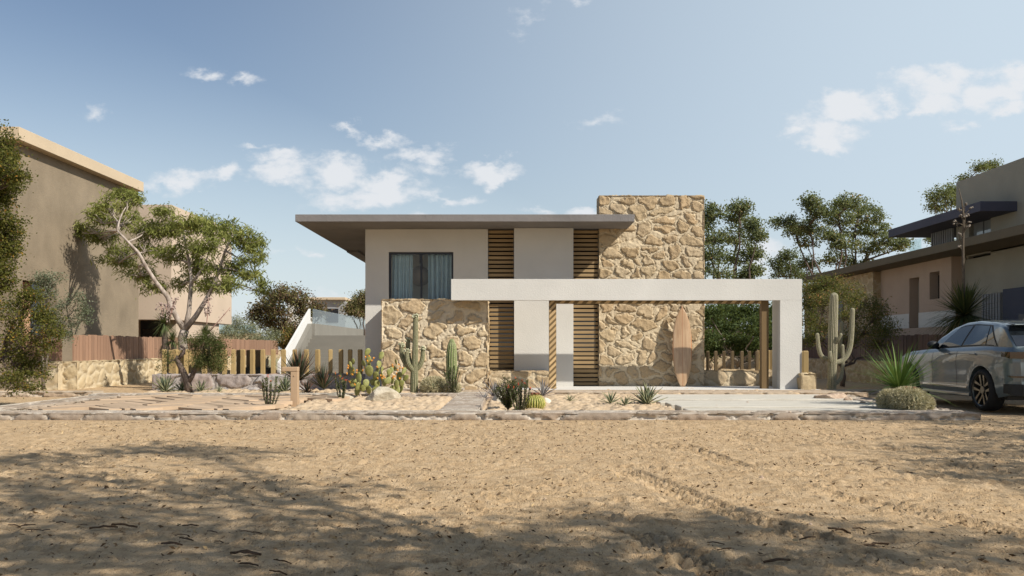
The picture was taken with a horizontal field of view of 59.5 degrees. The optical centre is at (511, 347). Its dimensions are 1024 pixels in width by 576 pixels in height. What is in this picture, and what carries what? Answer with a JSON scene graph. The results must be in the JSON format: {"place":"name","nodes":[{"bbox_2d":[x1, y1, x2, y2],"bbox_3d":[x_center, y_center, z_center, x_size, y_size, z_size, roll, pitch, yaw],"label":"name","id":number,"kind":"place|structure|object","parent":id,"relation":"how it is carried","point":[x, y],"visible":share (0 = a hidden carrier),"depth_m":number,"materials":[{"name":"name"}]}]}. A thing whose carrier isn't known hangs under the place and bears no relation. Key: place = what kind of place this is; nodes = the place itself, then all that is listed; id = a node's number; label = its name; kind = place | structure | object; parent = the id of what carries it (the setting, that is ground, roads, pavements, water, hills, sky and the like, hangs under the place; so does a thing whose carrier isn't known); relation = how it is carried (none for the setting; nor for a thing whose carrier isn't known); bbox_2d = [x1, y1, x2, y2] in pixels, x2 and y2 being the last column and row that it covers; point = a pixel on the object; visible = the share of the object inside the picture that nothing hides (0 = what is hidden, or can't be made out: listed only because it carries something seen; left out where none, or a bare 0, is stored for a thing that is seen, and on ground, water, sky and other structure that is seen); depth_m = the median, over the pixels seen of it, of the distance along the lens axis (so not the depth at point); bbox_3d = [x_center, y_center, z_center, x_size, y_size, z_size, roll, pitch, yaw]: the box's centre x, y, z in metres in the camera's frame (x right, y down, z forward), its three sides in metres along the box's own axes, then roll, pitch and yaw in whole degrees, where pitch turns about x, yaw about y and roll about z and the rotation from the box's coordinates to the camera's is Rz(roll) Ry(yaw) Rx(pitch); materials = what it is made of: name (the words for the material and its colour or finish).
{"place":"outdoors","nodes":[
{"label":"outdoors","id":0,"kind":"place"},
{"bbox_2d":[138,205,231,338],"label":"neighbour house","id":1,"kind":"structure","parent":0,"point":[147,306],"depth_m":36.38,"materials":[{"name":"paint"}]},
{"bbox_2d":[140,321,161,336],"bbox_3d":[-14.613,-0.440,36.394,0.956,1.280,0.055,0,0,0],"label":"window","id":2,"kind":"structure","parent":1,"relation":"in","point":[146,330],"depth_m":36.38,"materials":[{"name":"glass"}]},
{"bbox_2d":[28,394,349,409],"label":"herringbone paving","id":3,"kind":"structure","parent":0,"point":[188,402],"depth_m":17.44,"materials":[{"name":"beige stone"}]},
{"bbox_2d":[262,376,281,403],"bbox_3d":[-4.526,0.823,16.834,0.379,0.641,0.222,0,0,0],"label":"ocotillo","id":4,"kind":"object","parent":3,"relation":"on","point":[270,393],"visible":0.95,"depth_m":16.80,"materials":[{"name":"green plant"}]},
{"bbox_2d":[288,297,364,328],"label":"neighbour house","id":5,"kind":"structure","parent":0,"point":[335,318],"depth_m":70.40,"materials":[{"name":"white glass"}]},
{"bbox_2d":[327,309,337,321],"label":"window","id":6,"kind":"structure","parent":5,"relation":"in","point":[334,318],"depth_m":70.34,"materials":[{"name":"grey glass"}]},
{"bbox_2d":[446,339,456,381],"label":"column cactus","id":7,"kind":"object","parent":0,"point":[451,357],"depth_m":22.40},
{"bbox_2d":[439,392,488,409],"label":"path","id":8,"kind":"structure","parent":0,"point":[465,401],"depth_m":17.85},
{"bbox_2d":[142,388,829,411],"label":"garden sand","id":9,"kind":"structure","parent":0,"point":[587,401],"depth_m":18.04,"materials":[{"name":"sand"}]},
{"bbox_2d":[150,373,181,391],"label":"agave","id":10,"kind":"object","parent":9,"relation":"on","point":[164,384],"visible":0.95,"depth_m":22.54,"materials":[{"name":"green plant"}]},
{"bbox_2d":[175,382,183,390],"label":"agave","id":11,"kind":"object","parent":9,"relation":"on","point":[181,387],"visible":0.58,"depth_m":22.86,"materials":[{"name":"green plant"}]},
{"bbox_2d":[149,329,237,391],"bbox_3d":[-8.002,0.311,22.673,2.330,1.639,1.536,0,0,0],"label":"shrub","id":12,"kind":"object","parent":9,"relation":"on","point":[206,360],"visible":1,"depth_m":22.50,"materials":[{"name":"green plant"}]},
{"bbox_2d":[189,379,212,391],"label":"agave","id":13,"kind":"object","parent":9,"relation":"on","point":[202,386],"visible":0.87,"depth_m":22.45,"materials":[{"name":"green plant"}]},
{"bbox_2d":[273,375,301,391],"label":"agave","id":14,"kind":"object","parent":9,"relation":"on","point":[285,385],"visible":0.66,"depth_m":22.23,"materials":[{"name":"green plant"}]},
{"bbox_2d":[282,367,298,406],"bbox_3d":[-4.447,0.795,17.997,0.322,0.809,0.165,0,0,0],"label":"bollard","id":15,"kind":"object","parent":9,"relation":"on","point":[294,385],"visible":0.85,"depth_m":17.93,"materials":[{"name":"brown wood"}]},
{"bbox_2d":[275,347,317,380],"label":"yucca","id":16,"kind":"object","parent":9,"relation":"on","point":[300,362],"visible":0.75,"depth_m":22.69,"materials":[{"name":"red plant"}]},
{"bbox_2d":[299,380,318,392],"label":"agave","id":17,"kind":"object","parent":9,"relation":"on","point":[307,387],"visible":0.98,"depth_m":22.27,"materials":[{"name":"green plant"}]},
{"bbox_2d":[303,361,342,388],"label":"yucca","id":18,"kind":"object","parent":9,"relation":"on","point":[322,380],"visible":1,"depth_m":21.70,"materials":[{"name":"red plant"}]},
{"bbox_2d":[334,372,346,397],"bbox_3d":[-3.686,0.829,19.228,0.294,0.626,0.198,0,0,-22],"label":"ocotillo","id":19,"kind":"object","parent":9,"relation":"on","point":[342,394],"visible":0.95,"depth_m":19.21,"materials":[{"name":"green plant"}]},
{"bbox_2d":[327,392,353,398],"bbox_3d":[-3.822,1.189,19.881,0.638,0.416,0.562,0,0,0],"label":"boulder","id":20,"kind":"object","parent":9,"relation":"on","point":[334,394],"visible":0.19,"depth_m":19.89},
{"bbox_2d":[339,348,390,395],"bbox_3d":[-3.338,0.559,20.386,1.220,1.088,0.497,0,0,0],"label":"prickly pear","id":21,"kind":"object","parent":9,"relation":"on","point":[359,387],"visible":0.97,"depth_m":20.32,"materials":[{"name":"plant"}]},
{"bbox_2d":[365,386,401,400],"bbox_3d":[-2.848,1.165,19.515,0.641,0.636,0.775,0,0,41],"label":"boulder","id":22,"kind":"object","parent":9,"relation":"on","point":[382,393],"visible":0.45,"depth_m":19.28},
{"bbox_2d":[386,359,408,393],"bbox_3d":[-2.667,0.680,20.705,0.514,0.804,0.482,0,0,0],"label":"prickly pear","id":23,"kind":"object","parent":9,"relation":"on","point":[398,382],"visible":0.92,"depth_m":20.68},
{"bbox_2d":[398,313,425,392],"bbox_3d":[-2.466,0.139,22.041,0.679,1.948,0.428,0,0,-18],"label":"saguaro cactus","id":24,"kind":"object","parent":9,"relation":"on","point":[413,366],"visible":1,"depth_m":21.95,"materials":[{"name":"plant"}]},
{"bbox_2d":[418,375,445,392],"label":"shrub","id":25,"kind":"object","parent":9,"relation":"on","point":[432,384],"visible":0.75,"depth_m":21.77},
{"bbox_2d":[441,381,461,392],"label":"barrel cactus","id":26,"kind":"object","parent":9,"relation":"on","point":[446,390],"visible":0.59,"depth_m":21.69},
{"bbox_2d":[443,365,460,392],"bbox_3d":[-1.435,0.782,21.619,0.417,0.720,0.276,0,0,-44],"label":"ocotillo","id":27,"kind":"object","parent":9,"relation":"on","point":[450,383],"visible":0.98,"depth_m":21.60,"materials":[{"name":"green plant"}]},
{"bbox_2d":[474,388,493,399],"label":"agave","id":28,"kind":"object","parent":9,"relation":"on","point":[485,396],"visible":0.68,"depth_m":19.38,"materials":[{"name":"grey plant"}]},
{"bbox_2d":[477,377,503,395],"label":"agave","id":29,"kind":"object","parent":9,"relation":"on","point":[493,388],"visible":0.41,"depth_m":19.88,"materials":[{"name":"grey plant"}]},
{"bbox_2d":[492,390,503,401],"bbox_3d":[-0.217,1.144,18.893,0.585,0.595,0.487,0,0,0],"label":"boulder","id":30,"kind":"object","parent":9,"relation":"on","point":[494,398],"visible":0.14,"depth_m":18.75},
{"bbox_2d":[492,374,519,409],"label":"dark bush","id":31,"kind":"object","parent":9,"relation":"on","point":[505,400],"visible":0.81,"depth_m":16.20,"materials":[{"name":"green plant"}]},
{"bbox_2d":[507,377,530,409],"bbox_3d":[0.141,0.836,15.958,0.414,0.618,0.216,0,0,12],"label":"ocotillo","id":32,"kind":"object","parent":9,"relation":"on","point":[519,401],"visible":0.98,"depth_m":15.94,"materials":[{"name":"green plant"}]},
{"bbox_2d":[524,392,545,408],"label":"barrel cactus","id":33,"kind":"object","parent":9,"relation":"on","point":[536,400],"visible":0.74,"depth_m":16.02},
{"bbox_2d":[528,379,560,395],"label":"agave","id":34,"kind":"object","parent":9,"relation":"on","point":[543,391],"visible":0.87,"depth_m":20.57,"materials":[{"name":"grey plant"}]},
{"bbox_2d":[599,391,621,403],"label":"agave","id":35,"kind":"object","parent":9,"relation":"on","point":[610,399],"visible":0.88,"depth_m":17.88,"materials":[{"name":"green plant"}]},
{"bbox_2d":[615,395,633,404],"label":"agave","id":36,"kind":"object","parent":9,"relation":"on","point":[625,402],"visible":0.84,"depth_m":17.28,"materials":[{"name":"green plant"}]},
{"bbox_2d":[628,381,667,403],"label":"agave","id":37,"kind":"object","parent":9,"relation":"on","point":[646,395],"visible":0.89,"depth_m":17.45,"materials":[{"name":"green plant"}]},
{"bbox_2d":[813,393,847,398],"bbox_3d":[6.871,1.210,19.286,0.762,0.472,0.673,0,0,0],"label":"boulder","id":38,"kind":"object","parent":9,"relation":"on","point":[835,396],"visible":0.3,"depth_m":19.11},
{"bbox_2d":[876,388,893,408],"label":"barrel cactus","id":39,"kind":"object","parent":9,"relation":"on","point":[881,399],"visible":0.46,"depth_m":16.18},
{"bbox_2d":[843,340,964,406],"bbox_3d":[7.406,0.469,17.230,2.407,1.431,2.492,0,0,0],"label":"spiky plant","id":40,"kind":"object","parent":9,"relation":"on","point":[896,377],"visible":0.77,"depth_m":17.01,"materials":[{"name":"green plant"}]},
{"bbox_2d":[885,385,931,409],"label":"barrel cactus","id":41,"kind":"object","parent":9,"relation":"on","point":[908,398],"visible":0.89,"depth_m":15.79,"materials":[{"name":"plant"}]},
{"bbox_2d":[927,395,936,409],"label":"barrel cactus","id":42,"kind":"object","parent":9,"relation":"on","point":[932,405],"visible":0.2,"depth_m":16.10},
{"bbox_2d":[295,194,704,389],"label":"house","id":43,"kind":"structure","parent":0,"point":[639,237],"depth_m":24.94,"materials":[{"name":"stone"}]},
{"bbox_2d":[392,254,412,298],"bbox_3d":[-3.103,-1.950,25.359,0.593,1.420,0.113,0,0,0],"label":"curtain","id":44,"kind":"object","parent":43,"relation":"hanging from","point":[402,276],"visible":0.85,"depth_m":25.35,"materials":[{"name":"fabric"}]},
{"bbox_2d":[413,254,427,285],"bbox_3d":[-2.695,-2.535,26.200,0.620,1.490,0.620,0,0,0],"label":"pendant lamp","id":45,"kind":"object","parent":43,"relation":"hanging from","point":[416,276],"visible":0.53,"depth_m":25.98,"materials":[{"name":"wicker"}]},
{"bbox_2d":[389,252,452,298],"bbox_3d":[-2.539,-1.982,25.095,1.801,1.359,0.070,0,0,0],"label":"window","id":46,"kind":"structure","parent":43,"relation":"in","point":[421,253],"depth_m":25.06,"materials":[{"name":"metal"}]},
{"bbox_2d":[428,254,450,298],"bbox_3d":[-2.004,-1.950,25.358,0.736,1.420,0.170,0,0,0],"label":"curtain","id":47,"kind":"object","parent":43,"relation":"hanging from","point":[439,276],"visible":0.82,"depth_m":25.35,"materials":[{"name":"fabric"}]},
{"bbox_2d":[0,350,1023,575],"bbox_3d":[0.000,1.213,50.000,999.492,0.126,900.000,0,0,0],"label":"ground","id":48,"kind":"structure","parent":0,"point":[965,481],"depth_m":7.25,"materials":[{"name":"sand"}]},
{"bbox_2d":[0,119,38,303],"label":"evergreen tree","id":49,"kind":"object","parent":48,"relation":"on","point":[9,181],"visible":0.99,"depth_m":18.92,"materials":[{"name":"green plant"}]},
{"bbox_2d":[0,279,70,398],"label":"evergreen shrub","id":50,"kind":"object","parent":48,"relation":"on","point":[29,297],"visible":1,"depth_m":18.20,"materials":[{"name":"green plant"}]},
{"bbox_2d":[0,268,103,388],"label":"grey sapling","id":51,"kind":"object","parent":48,"relation":"on","point":[46,280],"visible":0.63,"depth_m":24.98,"materials":[{"name":"green plant"}]},
{"bbox_2d":[0,391,103,396],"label":"neighbour kerb","id":52,"kind":"structure","parent":48,"relation":"on","point":[59,393],"depth_m":22.01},
{"bbox_2d":[0,395,120,409],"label":"side kerb","id":53,"kind":"structure","parent":48,"relation":"on","point":[43,403],"depth_m":18.15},
{"bbox_2d":[0,127,143,389],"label":"neighbour house","id":54,"kind":"structure","parent":48,"relation":"on","point":[63,187],"depth_m":28.69,"materials":[{"name":"paint"}]},
{"bbox_2d":[23,282,47,335],"bbox_3d":[-14.500,-0.980,26.973,0.080,1.940,1.939,0,0,0],"label":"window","id":55,"kind":"structure","parent":54,"relation":"in","point":[30,285],"depth_m":26.96,"materials":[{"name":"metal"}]},
{"bbox_2d":[89,525,117,528],"bbox_3d":[-2.674,1.176,5.867,0.171,0.022,0.039,2,2,-27],"label":"bark chip","id":56,"kind":"object","parent":48,"relation":"on","point":[108,526],"visible":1,"depth_m":5.86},
{"bbox_2d":[111,523,137,527],"bbox_3d":[-2.536,1.164,5.868,0.161,0.021,0.035,15,-5,-26],"label":"bark chip","id":57,"kind":"object","parent":48,"relation":"on","point":[125,524],"visible":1,"depth_m":5.87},
{"bbox_2d":[18,334,280,389],"bbox_3d":[-26.288,0.431,37.376,27.424,1.637,23.341,0,0,0],"label":"boundary fence","id":58,"kind":"object","parent":48,"relation":"on","point":[98,361],"visible":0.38,"depth_m":28.34,"materials":[{"name":"stone"}]},
{"bbox_2d":[150,297,181,372],"bbox_3d":[-10.171,-0.128,26.285,1.181,2.722,1.021,0,0,24],"label":"yucca","id":59,"kind":"object","parent":48,"relation":"on","point":[164,317],"visible":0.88,"depth_m":26.24,"materials":[{"name":"green plant"}]},
{"bbox_2d":[161,541,182,544],"bbox_3d":[-2.069,1.191,5.445,0.150,0.019,0.031,0,0,19],"label":"bark chip","id":60,"kind":"object","parent":48,"relation":"on","point":[171,542],"visible":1,"depth_m":5.44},
{"bbox_2d":[72,183,277,371],"bbox_3d":[-10.847,-1.960,28.105,7.962,6.367,2.790,0,0,15],"label":"gum tree","id":61,"kind":"object","parent":48,"relation":"on","point":[103,212],"visible":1,"depth_m":27.78,"materials":[{"name":"green plant"}]},
{"bbox_2d":[169,349,229,373],"bbox_3d":[-9.911,0.660,28.330,0.378,1.180,5.340,0,0,0],"label":"post fence","id":62,"kind":"object","parent":48,"relation":"on","point":[182,362],"visible":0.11,"depth_m":27.43,"materials":[{"name":"yellow wood"}]},
{"bbox_2d":[195,297,230,373],"bbox_3d":[-8.955,-0.143,26.323,1.022,2.674,0.984,0,0,-43],"label":"yucca","id":63,"kind":"object","parent":48,"relation":"on","point":[206,313],"visible":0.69,"depth_m":26.28,"materials":[{"name":"green plant"}]},
{"bbox_2d":[220,333,260,339],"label":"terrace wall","id":64,"kind":"structure","parent":48,"relation":"on","point":[244,337],"depth_m":52.02,"materials":[{"name":"beige stone"}]},
{"bbox_2d":[230,549,261,555],"bbox_3d":[-1.526,1.177,5.133,0.200,0.030,0.041,2,7,15],"label":"bark chip","id":65,"kind":"object","parent":48,"relation":"on","point":[246,551],"visible":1,"depth_m":5.13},
{"bbox_2d":[239,562,258,565],"bbox_3d":[-1.448,1.192,4.934,0.120,0.015,0.027,2,-1,18],"label":"bark chip","id":66,"kind":"object","parent":48,"relation":"on","point":[250,563],"visible":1,"depth_m":4.93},
{"bbox_2d":[219,312,283,342],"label":"silver bush","id":67,"kind":"object","parent":48,"relation":"on","point":[236,327],"visible":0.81,"depth_m":51.34,"materials":[{"name":"grey plant"}]},
{"bbox_2d":[236,350,270,373],"bbox_3d":[-7.965,0.665,27.588,1.028,1.170,0.423,0,0,0],"label":"post fence","id":68,"kind":"object","parent":48,"relation":"on","point":[257,363],"visible":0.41,"depth_m":27.53,"materials":[{"name":"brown wood"}]},
{"bbox_2d":[152,349,364,390],"bbox_3d":[-7.049,0.652,25.401,6.177,1.195,0.499,0,0,0],"label":"post fence","id":69,"kind":"object","parent":48,"relation":"on","point":[252,380],"visible":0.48,"depth_m":25.25,"materials":[{"name":"brown wood"}]},
{"bbox_2d":[88,393,458,397],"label":"bed kerb","id":70,"kind":"structure","parent":48,"relation":"on","point":[451,395],"depth_m":20.64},
{"bbox_2d":[269,570,287,574],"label":"bark chip","id":71,"kind":"object","parent":48,"relation":"on","point":[278,571],"visible":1,"depth_m":4.76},
{"bbox_2d":[273,326,297,353],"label":"orange bush","id":72,"kind":"object","parent":48,"relation":"on","point":[287,337],"visible":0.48,"depth_m":44.65,"materials":[{"name":"grey plant"}]},
{"bbox_2d":[242,281,334,346],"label":"red leaf tree","id":73,"kind":"object","parent":48,"relation":"on","point":[298,300],"visible":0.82,"depth_m":55.53,"materials":[{"name":"green plant"}]},
{"bbox_2d":[277,309,364,373],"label":"outdoor staircase","id":74,"kind":"structure","parent":48,"relation":"on","point":[324,339],"depth_m":42.96,"materials":[{"name":"paint"}]},
{"bbox_2d":[334,289,364,334],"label":"red leaf tree","id":75,"kind":"object","parent":48,"relation":"on","point":[355,307],"visible":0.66,"depth_m":58.52,"materials":[{"name":"green plant"}]},
{"bbox_2d":[371,388,464,391],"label":"wall foot kerb","id":76,"kind":"structure","parent":48,"relation":"on","point":[408,389],"depth_m":23.02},
{"bbox_2d":[0,410,980,420],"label":"front kerb","id":77,"kind":"structure","parent":48,"relation":"on","point":[94,415],"depth_m":15.02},
{"bbox_2d":[0,418,1023,575],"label":"dry litter","id":78,"kind":"object","parent":48,"relation":"on","point":[571,531],"visible":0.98,"depth_m":7.28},
{"bbox_2d":[704,196,770,306],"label":"background tree","id":79,"kind":"object","parent":48,"relation":"on","point":[756,230],"visible":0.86,"depth_m":44.14,"materials":[{"name":"green plant"}]},
{"bbox_2d":[704,351,771,385],"bbox_3d":[6.400,0.675,25.263,2.075,1.150,0.474,0,0,0],"label":"post fence","id":80,"kind":"object","parent":48,"relation":"on","point":[741,376],"visible":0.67,"depth_m":25.08,"materials":[{"name":"stone"}]},
{"bbox_2d":[704,301,771,368],"bbox_3d":[7.862,-0.303,31.220,3.259,3.050,3.656,0,0,25],"label":"bush","id":81,"kind":"object","parent":48,"relation":"on","point":[727,321],"visible":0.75,"depth_m":30.81,"materials":[{"name":"green plant"}]},
{"bbox_2d":[704,329,771,369],"bbox_3d":[10.005,0.215,39.782,4.030,2.069,0.437,0,0,0],"label":"boundary fence","id":82,"kind":"object","parent":48,"relation":"on","point":[727,364],"visible":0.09,"depth_m":39.61,"materials":[{"name":"brown wood"}]},
{"bbox_2d":[637,394,896,409],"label":"drive strips","id":83,"kind":"object","parent":48,"relation":"on","point":[740,402],"visible":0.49,"depth_m":17.85,"materials":[{"name":"concrete"}]},
{"bbox_2d":[763,558,790,562],"bbox_3d":[1.482,1.192,5.016,0.171,0.020,0.037,0,0,-14],"label":"bark chip","id":84,"kind":"object","parent":48,"relation":"on","point":[775,559],"visible":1,"depth_m":5.01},
{"bbox_2d":[751,350,815,389],"bbox_3d":[7.595,0.667,25.476,0.490,1.165,5.048,0,0,0],"label":"post fence","id":85,"kind":"object","parent":48,"relation":"on","point":[806,379],"visible":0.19,"depth_m":23.05,"materials":[{"name":"stone"}]},
{"bbox_2d":[763,246,823,323],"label":"background tree","id":86,"kind":"object","parent":48,"relation":"on","point":[781,263],"visible":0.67,"depth_m":52.18,"materials":[{"name":"green plant"}]},
{"bbox_2d":[799,536,815,539],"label":"bark chip","id":87,"kind":"object","parent":48,"relation":"on","point":[807,537],"visible":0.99,"depth_m":5.62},
{"bbox_2d":[816,293,854,389],"bbox_3d":[8.520,-0.158,23.567,0.997,2.572,0.406,0,0,-15],"label":"saguaro cactus","id":88,"kind":"object","parent":48,"relation":"on","point":[835,339],"visible":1,"depth_m":23.54,"materials":[{"name":"plant"}]},
{"bbox_2d":[828,527,850,533],"bbox_3d":[2.105,1.172,5.757,0.200,0.030,0.041,14,-6,-26],"label":"bark chip","id":89,"kind":"object","parent":48,"relation":"on","point":[843,529],"visible":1,"depth_m":5.75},
{"bbox_2d":[764,190,918,274],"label":"background tree","id":90,"kind":"object","parent":48,"relation":"on","point":[807,227],"visible":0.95,"depth_m":47.77,"materials":[{"name":"green plant"}]},
{"bbox_2d":[800,270,909,386],"bbox_3d":[10.367,-0.601,27.547,4.034,3.625,2.914,0,0,0],"label":"pepper tree","id":91,"kind":"object","parent":48,"relation":"on","point":[821,286],"visible":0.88,"depth_m":27.31,"materials":[{"name":"green plant"}]},
{"bbox_2d":[802,334,945,384],"bbox_3d":[12.278,0.426,33.257,0.444,1.647,21.568,0,0,0],"label":"boundary fence","id":92,"kind":"object","parent":48,"relation":"on","point":[818,365],"visible":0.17,"depth_m":30.65,"materials":[{"name":"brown wood"}]},
{"bbox_2d":[864,542,888,545],"bbox_3d":[2.239,1.208,5.507,0.201,0.026,0.046,3,-9,-26],"label":"bark chip","id":93,"kind":"object","parent":48,"relation":"on","point":[874,543],"visible":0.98,"depth_m":5.50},
{"bbox_2d":[821,389,953,394],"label":"neighbour kerb","id":94,"kind":"structure","parent":48,"relation":"on","point":[870,391],"depth_m":22.98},
{"bbox_2d":[847,395,954,409],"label":"side kerb","id":95,"kind":"structure","parent":48,"relation":"on","point":[864,399],"depth_m":19.00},
{"bbox_2d":[920,178,962,245],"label":"background tree","id":96,"kind":"object","parent":48,"relation":"on","point":[947,197],"visible":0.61,"depth_m":62.30,"materials":[{"name":"green plant"}]},
{"bbox_2d":[915,188,1008,340],"bbox_3d":[11.443,-1.449,22.596,2.339,5.139,2.371,0,0,0],"label":"yucca","id":97,"kind":"object","parent":48,"relation":"on","point":[963,302],"visible":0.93,"depth_m":22.48,"materials":[{"name":"green plant"}]},
{"bbox_2d":[901,319,1023,410],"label":"parked car","id":98,"kind":"object","parent":48,"relation":"on","point":[987,357],"visible":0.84,"depth_m":17.09,"materials":[{"name":"grey paint"}]},
{"bbox_2d":[951,153,1003,181],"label":"background tree","id":99,"kind":"object","parent":48,"relation":"on","point":[984,166],"visible":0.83,"depth_m":66.37,"materials":[{"name":"green plant"}]},
{"bbox_2d":[0,0,1023,349],"label":"sky","id":100,"kind":"structure","parent":0,"point":[261,114],"materials":[{"name":"blue"}]},
{"bbox_2d":[491,386,819,389],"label":"porch slab","id":101,"kind":"structure","parent":0,"point":[663,388],"depth_m":23.54,"materials":[{"name":"concrete"}]},
{"bbox_2d":[451,279,801,388],"bbox_3d":[2.966,-0.325,23.550,9.088,2.890,0.700,0,0,0],"label":"pergola","id":102,"kind":"object","parent":101,"relation":"on","point":[784,296],"visible":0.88,"depth_m":23.20,"materials":[{"name":"paint"}]},
{"bbox_2d":[672,306,691,386],"bbox_3d":[4.681,-0.034,24.661,0.536,2.228,0.197,0,0,0],"label":"surfboard","id":103,"kind":"object","parent":101,"relation":"on","point":[682,348],"visible":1,"depth_m":24.61,"materials":[{"name":"wood"}]},
{"bbox_2d":[461,389,867,396],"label":"house path","id":104,"kind":"structure","parent":0,"point":[846,392],"depth_m":22.00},
{"bbox_2d":[804,157,1023,337],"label":"neighbour house","id":105,"kind":"structure","parent":0,"point":[911,283],"depth_m":29.38,"materials":[{"name":"paint"}]},
{"bbox_2d":[838,301,842,330],"bbox_3d":[14.182,-1.350,39.000,0.025,1.300,1.200,0,0,0],"label":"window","id":106,"kind":"structure","parent":105,"relation":"in","point":[839,309],"depth_m":38.77,"materials":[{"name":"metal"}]},
{"bbox_2d":[918,282,918,312],"bbox_3d":[14.850,-1.550,32.309,0.040,1.700,0.781,0,0,0],"label":"door","id":107,"kind":"structure","parent":105,"relation":"in","point":[918,282],"depth_m":32.69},
{"bbox_2d":[938,275,939,298],"bbox_3d":[14.820,-1.800,30.753,0.040,1.400,0.727,0,0,0],"label":"window","id":108,"kind":"structure","parent":105,"relation":"in","point":[938,275],"depth_m":31.09,"materials":[{"name":"brown glass"}]},
{"bbox_2d":[974,219,990,235],"bbox_3d":[15.139,-3.814,28.743,0.018,0.968,1.237,0,0,0],"label":"window","id":109,"kind":"structure","parent":105,"relation":"in","point":[982,227],"depth_m":28.81,"materials":[{"name":"glass"}]},
{"bbox_2d":[1018,314,1023,319],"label":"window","id":110,"kind":"structure","parent":105,"relation":"in","point":[1020,316],"depth_m":25.55,"materials":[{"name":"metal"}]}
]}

